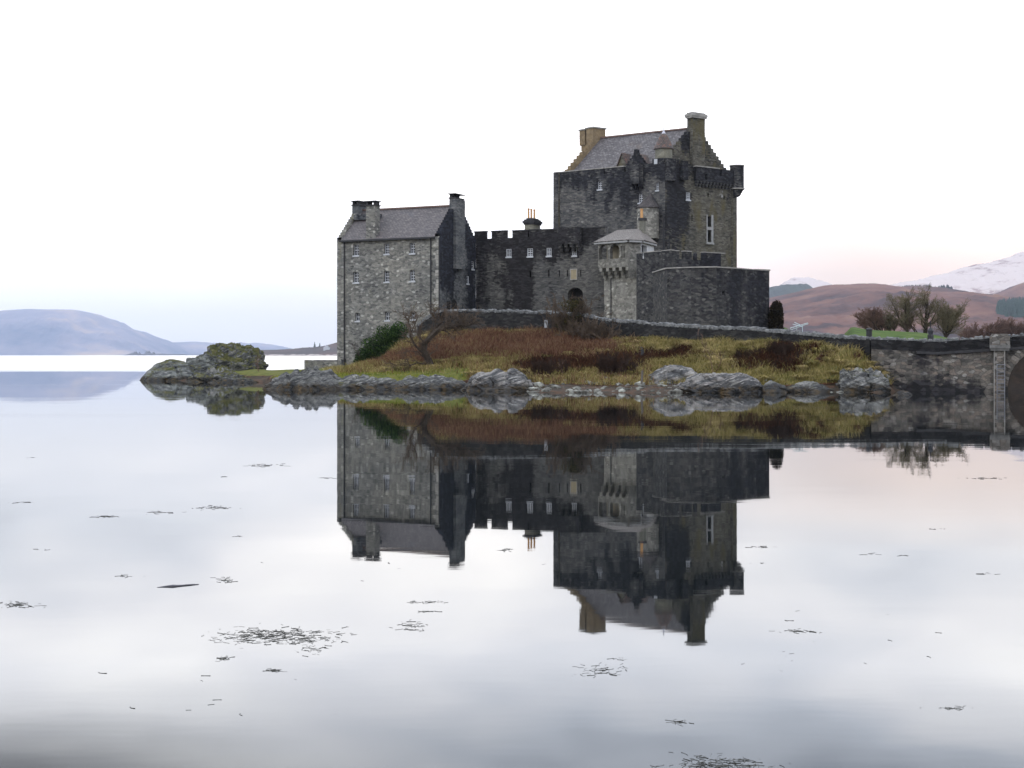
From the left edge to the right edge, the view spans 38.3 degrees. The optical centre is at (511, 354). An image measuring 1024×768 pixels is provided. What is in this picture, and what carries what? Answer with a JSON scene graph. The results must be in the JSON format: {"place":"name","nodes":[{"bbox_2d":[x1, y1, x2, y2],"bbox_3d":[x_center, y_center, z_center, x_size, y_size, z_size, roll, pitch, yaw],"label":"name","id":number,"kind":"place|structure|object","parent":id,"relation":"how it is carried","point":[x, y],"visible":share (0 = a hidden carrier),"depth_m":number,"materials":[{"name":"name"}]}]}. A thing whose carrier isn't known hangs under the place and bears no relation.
{"place":"outdoors","nodes":[
{"label":"outdoors","id":0,"kind":"place"},
{"bbox_2d":[0,309,201,354],"bbox_3d":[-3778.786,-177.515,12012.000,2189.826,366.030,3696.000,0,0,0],"label":"hill","id":1,"kind":"structure","parent":0,"point":[47,332],"depth_m":10854.98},
{"bbox_2d":[127,342,263,354],"bbox_3d":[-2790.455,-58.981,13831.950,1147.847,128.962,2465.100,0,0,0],"label":"hill","id":2,"kind":"structure","parent":0,"point":[202,346],"depth_m":13264.50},
{"bbox_2d":[238,342,291,349],"bbox_3d":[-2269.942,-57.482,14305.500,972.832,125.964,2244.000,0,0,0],"label":"hill","id":3,"kind":"structure","parent":0,"point":[270,347],"depth_m":13859.48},
{"bbox_2d":[262,343,336,354],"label":"headland","id":4,"kind":"structure","parent":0,"point":[317,350],"depth_m":3682.84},
{"bbox_2d":[323,345,329,350],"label":"white cottage","id":5,"kind":"structure","parent":4,"relation":"on","point":[326,347],"depth_m":3680.00,"materials":[{"name":"paint"}]},
{"bbox_2d":[265,354,336,355],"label":"beach","id":6,"kind":"structure","parent":0,"point":[301,355],"depth_m":3600.01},
{"bbox_2d":[0,355,1023,767],"bbox_3d":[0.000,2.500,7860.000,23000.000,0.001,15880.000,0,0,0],"label":"water","id":7,"kind":"structure","parent":0,"point":[628,527],"depth_m":16.74,"materials":[{"name":"grey liquid"}]},
{"bbox_2d":[0,601,46,607],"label":"floating seaweed","id":8,"kind":"object","parent":7,"relation":"on","point":[21,605],"visible":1,"depth_m":14.72,"materials":[{"name":"grey plant"}]},
{"bbox_2d":[157,584,198,587],"bbox_3d":[-3.612,2.495,15.975,0.458,0.030,0.034,0,0,-27],"label":"driftwood log","id":9,"kind":"object","parent":7,"relation":"on","point":[178,585],"visible":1,"depth_m":15.95,"materials":[{"name":"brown wood"}]},
{"bbox_2d":[267,668,286,672],"bbox_3d":[-1.872,2.499,11.689,0.201,0.006,0.123,0,0,27],"label":"floating seaweed","id":10,"kind":"object","parent":7,"relation":"on","point":[274,670],"visible":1,"depth_m":11.69,"materials":[{"name":"grey plant"}]},
{"bbox_2d":[203,623,355,650],"bbox_3d":[-2.076,2.499,13.115,1.402,0.007,1.161,0,0,13],"label":"floating seaweed","id":11,"kind":"object","parent":7,"relation":"on","point":[283,637],"visible":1,"depth_m":13.10,"materials":[{"name":"grey plant"}]},
{"bbox_2d":[390,621,427,631],"bbox_3d":[-0.953,2.499,13.653,0.354,0.008,0.634,0,0,0],"label":"floating seaweed","id":12,"kind":"object","parent":7,"relation":"on","point":[412,626],"visible":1,"depth_m":13.62,"materials":[{"name":"grey plant"}]},
{"bbox_2d":[16,448,988,714],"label":"seaweed scraps","id":13,"kind":"object","parent":7,"relation":"on","point":[586,570],"visible":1,"depth_m":17.44,"materials":[{"name":"grey plant"}]},
{"bbox_2d":[572,662,626,677],"bbox_3d":[0.694,2.499,11.716,0.454,0.006,0.558,0,0,0],"label":"floating seaweed","id":14,"kind":"object","parent":7,"relation":"on","point":[599,670],"visible":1,"depth_m":11.73,"materials":[{"name":"grey plant"}]},
{"bbox_2d":[652,752,790,767],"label":"floating seaweed","id":15,"kind":"object","parent":7,"relation":"on","point":[703,763],"visible":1,"depth_m":9.03,"materials":[{"name":"grey plant"}]},
{"bbox_2d":[784,628,820,633],"bbox_3d":[2.594,2.499,13.321,0.301,0.006,0.307,0,0,-36],"label":"floating seaweed","id":16,"kind":"object","parent":7,"relation":"on","point":[798,631],"visible":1,"depth_m":13.34,"materials":[{"name":"grey plant"}]},
{"bbox_2d":[894,390,911,394],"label":"boulder","id":17,"kind":"object","parent":7,"relation":"in","point":[901,392],"visible":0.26,"depth_m":91.60,"materials":[{"name":"grey stone"}]},
{"bbox_2d":[0,0,1023,348],"label":"sky","id":18,"kind":"structure","parent":0,"point":[171,170],"materials":[{"name":"white"}]},
{"bbox_2d":[179,337,1023,392],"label":"ground","id":19,"kind":"structure","parent":0,"point":[1016,379],"depth_m":104.05,"materials":[{"name":"plant"}]},
{"bbox_2d":[140,359,193,380],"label":"boulder","id":20,"kind":"object","parent":19,"relation":"on","point":[171,370],"visible":0.37,"depth_m":143.99,"materials":[{"name":"grey stone"}]},
{"bbox_2d":[186,353,216,373],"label":"boulder","id":21,"kind":"object","parent":19,"relation":"on","point":[201,363],"visible":0.26,"depth_m":146.56,"materials":[{"name":"grey stone"}]},
{"bbox_2d":[186,365,245,381],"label":"boulder","id":22,"kind":"object","parent":19,"relation":"on","point":[212,373],"visible":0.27,"depth_m":137.43,"materials":[{"name":"grey stone"}]},
{"bbox_2d":[208,377,258,382],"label":"boulder","id":23,"kind":"object","parent":19,"relation":"on","point":[233,380],"visible":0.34,"depth_m":133.01,"materials":[{"name":"grey stone"}]},
{"bbox_2d":[203,342,268,370],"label":"boulder","id":24,"kind":"object","parent":19,"relation":"on","point":[231,356],"visible":0.33,"depth_m":148.29,"materials":[{"name":"stone"}]},
{"bbox_2d":[263,366,341,389],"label":"boulder","id":25,"kind":"object","parent":19,"relation":"on","point":[309,378],"visible":0.34,"depth_m":106.54,"materials":[{"name":"grey stone"}]},
{"bbox_2d":[304,360,336,368],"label":"quay wall","id":26,"kind":"structure","parent":19,"relation":"on","point":[312,364],"depth_m":148.03,"materials":[{"name":"grey stone"}]},
{"bbox_2d":[338,374,396,389],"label":"boulder","id":27,"kind":"object","parent":19,"relation":"on","point":[357,382],"visible":0.3,"depth_m":107.25,"materials":[{"name":"grey stone"}]},
{"bbox_2d":[272,367,468,380],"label":"green grass","id":28,"kind":"structure","parent":19,"relation":"on","point":[359,374],"depth_m":112.39,"materials":[{"name":"green plant"}]},
{"bbox_2d":[349,321,408,362],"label":"evergreen shrub","id":29,"kind":"object","parent":19,"relation":"on","point":[379,343],"visible":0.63,"depth_m":133.56,"materials":[{"name":"green plant"}]},
{"bbox_2d":[337,193,475,365],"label":"gabled house","id":30,"kind":"structure","parent":19,"relation":"on","point":[390,261],"depth_m":146.27,"materials":[{"name":"grey stone"}]},
{"bbox_2d":[352,245,358,256],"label":"window","id":31,"kind":"structure","parent":30,"relation":"in","point":[356,247],"depth_m":147.50,"materials":[{"name":"white glass"}]},
{"bbox_2d":[352,272,358,283],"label":"window","id":32,"kind":"structure","parent":30,"relation":"in","point":[356,274],"depth_m":147.50,"materials":[{"name":"white glass"}]},
{"bbox_2d":[355,313,359,321],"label":"window","id":33,"kind":"structure","parent":30,"relation":"in","point":[357,314],"depth_m":147.47,"materials":[{"name":"white glass"}]},
{"bbox_2d":[383,244,389,254],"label":"window","id":34,"kind":"structure","parent":30,"relation":"in","point":[386,245],"depth_m":145.93,"materials":[{"name":"white glass"}]},
{"bbox_2d":[383,271,389,282],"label":"window","id":35,"kind":"structure","parent":30,"relation":"in","point":[386,272],"depth_m":145.93,"materials":[{"name":"white glass"}]},
{"bbox_2d":[384,312,389,321],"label":"window","id":36,"kind":"structure","parent":30,"relation":"in","point":[387,313],"depth_m":145.86,"materials":[{"name":"white glass"}]},
{"bbox_2d":[409,270,414,281],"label":"window","id":37,"kind":"structure","parent":30,"relation":"in","point":[412,271],"depth_m":144.55,"materials":[{"name":"white glass"}]},
{"bbox_2d":[409,243,415,254],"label":"window","id":38,"kind":"structure","parent":30,"relation":"in","point":[412,244],"depth_m":144.55,"materials":[{"name":"white glass"}]},
{"bbox_2d":[447,299,456,309],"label":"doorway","id":39,"kind":"structure","parent":30,"relation":"in","point":[453,301],"depth_m":145.25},
{"bbox_2d":[390,374,465,389],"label":"boulder","id":40,"kind":"object","parent":19,"relation":"on","point":[430,382],"visible":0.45,"depth_m":106.17,"materials":[{"name":"grey stone"}]},
{"bbox_2d":[378,298,485,370],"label":"leaning tree","id":41,"kind":"object","parent":19,"relation":"on","point":[423,350],"visible":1,"depth_m":114.55,"materials":[{"name":"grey plant"}]},
{"bbox_2d":[336,325,655,384],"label":"bracken","id":42,"kind":"object","parent":19,"relation":"on","point":[542,339],"visible":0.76,"depth_m":117.43,"materials":[{"name":"brown plant"}]},
{"bbox_2d":[460,368,533,390],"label":"boulder","id":43,"kind":"object","parent":19,"relation":"on","point":[510,379],"visible":0.43,"depth_m":102.52,"materials":[{"name":"grey stone"}]},
{"bbox_2d":[474,208,607,316],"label":"curtain range","id":44,"kind":"structure","parent":19,"relation":"on","point":[532,266],"depth_m":146.59,"materials":[{"name":"stone"}]},
{"bbox_2d":[505,249,511,257],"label":"window","id":45,"kind":"structure","parent":44,"relation":"in","point":[508,251],"depth_m":148.08,"materials":[{"name":"white glass"}]},
{"bbox_2d":[527,248,532,257],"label":"window","id":46,"kind":"structure","parent":44,"relation":"in","point":[529,250],"depth_m":147.00,"materials":[{"name":"white glass"}]},
{"bbox_2d":[546,248,551,256],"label":"window","id":47,"kind":"structure","parent":44,"relation":"in","point":[548,249],"depth_m":146.07,"materials":[{"name":"white glass"}]},
{"bbox_2d":[571,248,576,256],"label":"window","id":48,"kind":"structure","parent":44,"relation":"in","point":[574,254],"depth_m":144.83,"materials":[{"name":"white glass"}]},
{"bbox_2d":[516,356,582,376],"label":"bare shrub","id":49,"kind":"object","parent":19,"relation":"on","point":[548,367],"visible":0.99,"depth_m":106.93,"materials":[{"name":"brown plant"}]},
{"bbox_2d":[538,292,612,332],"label":"bare shrub","id":50,"kind":"object","parent":19,"relation":"on","point":[561,322],"visible":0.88,"depth_m":121.26,"materials":[{"name":"brown plant"}]},
{"bbox_2d":[554,317,621,340],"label":"bare shrub","id":51,"kind":"object","parent":19,"relation":"on","point":[592,332],"visible":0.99,"depth_m":117.71,"materials":[{"name":"brown plant"}]},
{"bbox_2d":[526,377,682,392],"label":"pebbles","id":52,"kind":"object","parent":19,"relation":"on","point":[547,388],"visible":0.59,"depth_m":99.37,"materials":[{"name":"stone"}]},
{"bbox_2d":[316,327,893,384],"bbox_3d":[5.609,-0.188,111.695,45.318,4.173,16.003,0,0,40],"label":"grass tussocks","id":53,"kind":"object","parent":19,"relation":"on","point":[767,377],"depth_m":107.38,"materials":[{"name":"plant"}]},
{"bbox_2d":[595,349,642,375],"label":"bare shrub","id":54,"kind":"object","parent":19,"relation":"on","point":[609,364],"visible":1,"depth_m":106.02,"materials":[{"name":"brown plant"}]},
{"bbox_2d":[594,209,657,319],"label":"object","id":55,"kind":"structure","parent":19,"relation":"on","point":[617,267],"depth_m":138.53,"materials":[{"name":"stone"}]},
{"bbox_2d":[416,308,870,360],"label":"parapet wall","id":56,"kind":"structure","parent":19,"relation":"on","point":[508,318],"depth_m":116.90,"materials":[{"name":"grey stone"}]},
{"bbox_2d":[553,112,744,267],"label":"castle keep","id":57,"kind":"structure","parent":19,"relation":"on","point":[683,188],"depth_m":149.80,"materials":[{"name":"stone"}]},
{"bbox_2d":[597,181,601,190],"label":"window","id":58,"kind":"structure","parent":57,"relation":"in","point":[599,182],"depth_m":150.82,"materials":[{"name":"white glass"}]},
{"bbox_2d":[637,194,642,203],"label":"window","id":59,"kind":"structure","parent":57,"relation":"in","point":[640,195],"depth_m":147.88,"materials":[{"name":"white glass"}]},
{"bbox_2d":[686,192,690,200],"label":"window","id":60,"kind":"structure","parent":57,"relation":"in","point":[687,194],"depth_m":148.05,"materials":[{"name":"white glass"}]},
{"bbox_2d":[648,364,696,383],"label":"boulder","id":61,"kind":"object","parent":19,"relation":"on","point":[665,373],"visible":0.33,"depth_m":102.71,"materials":[{"name":"grey stone"}]},
{"bbox_2d":[636,249,724,322],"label":"battlement wall","id":62,"kind":"structure","parent":19,"relation":"on","point":[649,264],"depth_m":133.49,"materials":[{"name":"stone"}]},
{"bbox_2d":[533,384,828,387],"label":"ground cover","id":63,"kind":"object","parent":19,"relation":"on","point":[611,386],"visible":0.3,"depth_m":101.69,"materials":[{"name":"grey stone"}]},
{"bbox_2d":[505,338,868,375],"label":"undergrowth","id":64,"kind":"object","parent":19,"relation":"on","point":[587,359],"visible":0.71,"depth_m":108.88,"materials":[{"name":"brown plant"}]},
{"bbox_2d":[652,266,769,328],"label":"bastion","id":65,"kind":"object","parent":19,"relation":"on","point":[718,296],"visible":0.62,"depth_m":122.38,"materials":[{"name":"stone"}]},
{"bbox_2d":[698,329,724,372],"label":"sapling","id":66,"kind":"object","parent":19,"relation":"on","point":[712,352],"visible":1,"depth_m":104.11,"materials":[{"name":"plant"}]},
{"bbox_2d":[672,372,762,392],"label":"boulder","id":67,"kind":"object","parent":19,"relation":"on","point":[713,382],"visible":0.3,"depth_m":98.32,"materials":[{"name":"grey stone"}]},
{"bbox_2d":[735,348,763,357],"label":"bare shrub","id":68,"kind":"object","parent":19,"relation":"on","point":[738,352],"visible":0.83,"depth_m":106.32,"materials":[{"name":"brown plant"}]},
{"bbox_2d":[762,380,786,392],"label":"boulder","id":69,"kind":"object","parent":19,"relation":"on","point":[770,386],"visible":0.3,"depth_m":97.44,"materials":[{"name":"grey stone"}]},
{"bbox_2d":[767,299,783,328],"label":"clipped hedge","id":70,"kind":"object","parent":19,"relation":"on","point":[776,315],"visible":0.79,"depth_m":124.97,"materials":[{"name":"green plant"}]},
{"bbox_2d":[752,340,799,354],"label":"bare shrub","id":71,"kind":"object","parent":19,"relation":"on","point":[783,347],"visible":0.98,"depth_m":105.38,"materials":[{"name":"brown plant"}]},
{"bbox_2d":[671,373,890,392],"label":"shore stones","id":72,"kind":"object","parent":19,"relation":"on","point":[887,375],"visible":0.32,"depth_m":100.91,"materials":[{"name":"grey stone"}]},
{"bbox_2d":[790,322,806,331],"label":"metal frame","id":73,"kind":"object","parent":19,"relation":"on","point":[798,325],"visible":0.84,"depth_m":112.28,"materials":[{"name":"grey metal"}]},
{"bbox_2d":[786,381,836,391],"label":"boulder","id":74,"kind":"object","parent":19,"relation":"on","point":[808,386],"visible":0.23,"depth_m":99.23,"materials":[{"name":"grey stone"}]},
{"bbox_2d":[835,367,871,392],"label":"boulder","id":75,"kind":"object","parent":19,"relation":"on","point":[854,380],"visible":0.4,"depth_m":98.85,"materials":[{"name":"grey stone"}]},
{"bbox_2d":[784,327,946,340],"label":"lawn","id":76,"kind":"structure","parent":19,"relation":"on","point":[876,333],"depth_m":130.40,"materials":[{"name":"green plant"}]},
{"bbox_2d":[850,305,886,330],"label":"bare tree","id":77,"kind":"object","parent":76,"relation":"on","point":[874,317],"visible":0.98,"depth_m":142.88,"materials":[{"name":"brown plant"}]},
{"bbox_2d":[858,310,899,330],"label":"bare tree","id":78,"kind":"object","parent":76,"relation":"on","point":[889,324],"visible":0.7,"depth_m":144.87,"materials":[{"name":"brown plant"}]},
{"bbox_2d":[881,287,931,331],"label":"bare tree","id":79,"kind":"object","parent":76,"relation":"on","point":[905,303],"visible":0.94,"depth_m":144.48,"materials":[{"name":"brown plant"}]},
{"bbox_2d":[902,318,916,331],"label":"bare tree","id":80,"kind":"object","parent":76,"relation":"on","point":[911,326],"visible":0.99,"depth_m":143.06,"materials":[{"name":"brown plant"}]},
{"bbox_2d":[911,283,943,333],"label":"bare tree","id":81,"kind":"object","parent":76,"relation":"on","point":[924,322],"visible":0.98,"depth_m":143.90,"materials":[{"name":"brown plant"}]},
{"bbox_2d":[928,298,970,337],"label":"bare tree","id":82,"kind":"object","parent":76,"relation":"on","point":[948,318],"visible":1,"depth_m":142.68,"materials":[{"name":"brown plant"}]},
{"bbox_2d":[863,367,891,392],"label":"boulder","id":83,"kind":"object","parent":19,"relation":"on","point":[875,380],"visible":0.29,"depth_m":98.63,"materials":[{"name":"grey stone"}]},
{"bbox_2d":[870,333,1023,391],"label":"stone bridge","id":84,"kind":"structure","parent":19,"relation":"on","point":[956,364],"depth_m":100.65,"materials":[{"name":"grey stone"}]},
{"bbox_2d":[866,328,872,336],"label":"litter bin","id":85,"kind":"object","parent":84,"relation":"on","point":[868,332],"visible":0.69,"depth_m":105.63,"materials":[{"name":"black metal"}]},
{"bbox_2d":[927,321,933,339],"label":"lantern","id":86,"kind":"object","parent":84,"relation":"on","point":[930,335],"visible":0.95,"depth_m":104.49,"materials":[{"name":"black metal"}]},
{"bbox_2d":[997,364,1004,391],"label":"ladder","id":87,"kind":"object","parent":84,"relation":"attached to","point":[1002,379],"visible":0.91,"depth_m":99.05,"materials":[{"name":"grey metal"}]},
{"bbox_2d":[769,284,811,297],"bbox_3d":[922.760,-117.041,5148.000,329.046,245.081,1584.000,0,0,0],"label":"forest hill","id":88,"kind":"structure","parent":0,"point":[775,291],"depth_m":4879.13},
{"bbox_2d":[779,277,831,287],"bbox_3d":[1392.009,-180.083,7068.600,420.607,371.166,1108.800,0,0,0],"label":"snow mountain","id":89,"kind":"structure","parent":0,"point":[812,282],"depth_m":6896.03,"materials":[{"name":"white snow"}]},
{"bbox_2d":[769,283,1023,338],"bbox_3d":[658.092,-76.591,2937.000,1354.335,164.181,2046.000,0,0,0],"label":"moorland hill","id":90,"kind":"structure","parent":0,"point":[827,309],"depth_m":2661.37,"materials":[{"name":"plant"}]},
{"bbox_2d":[902,284,952,288],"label":"conifer wood","id":91,"kind":"object","parent":90,"relation":"on","point":[948,286],"visible":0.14,"depth_m":3434.93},
{"bbox_2d":[996,296,1023,316],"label":"plantation","id":92,"kind":"object","parent":90,"relation":"on","point":[1013,307],"visible":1,"depth_m":2419.56,"materials":[{"name":"green plant"}]},
{"bbox_2d":[892,252,1023,293],"bbox_3d":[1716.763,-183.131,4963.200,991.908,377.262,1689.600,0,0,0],"label":"snow mountain","id":93,"kind":"structure","parent":0,"point":[995,277],"depth_m":5063.64,"materials":[{"name":"white snow"}]},
{"bbox_2d":[957,325,982,338],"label":"bare tree","id":94,"kind":"object","parent":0,"point":[966,334],"visible":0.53,"depth_m":299.70,"materials":[{"name":"brown plant"}]},
{"bbox_2d":[959,317,1008,336],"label":"bare tree","id":95,"kind":"object","parent":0,"point":[997,323],"visible":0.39,"depth_m":298.84,"materials":[{"name":"brown plant"}]},
{"bbox_2d":[968,321,1009,337],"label":"bare tree","id":96,"kind":"object","parent":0,"point":[981,330],"visible":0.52,"depth_m":298.88,"materials":[{"name":"brown plant"}]},
{"bbox_2d":[981,319,1010,335],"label":"bare tree","id":97,"kind":"object","parent":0,"point":[991,326],"visible":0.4,"depth_m":298.42,"materials":[{"name":"brown plant"}]},
{"bbox_2d":[996,282,1023,297],"bbox_3d":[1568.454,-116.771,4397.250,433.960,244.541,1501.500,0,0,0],"label":"brown hill","id":98,"kind":"structure","parent":0,"point":[1016,290],"depth_m":4253.12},
{"bbox_2d":[1004,319,1023,335],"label":"bare tree","id":99,"kind":"object","parent":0,"point":[1017,330],"visible":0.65,"depth_m":298.41,"materials":[{"name":"brown plant"}]},
{"bbox_2d":[1006,316,1023,333],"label":"bare tree","id":100,"kind":"object","parent":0,"point":[1014,323],"visible":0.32,"depth_m":301.08,"materials":[{"name":"brown plant"}]}
]}

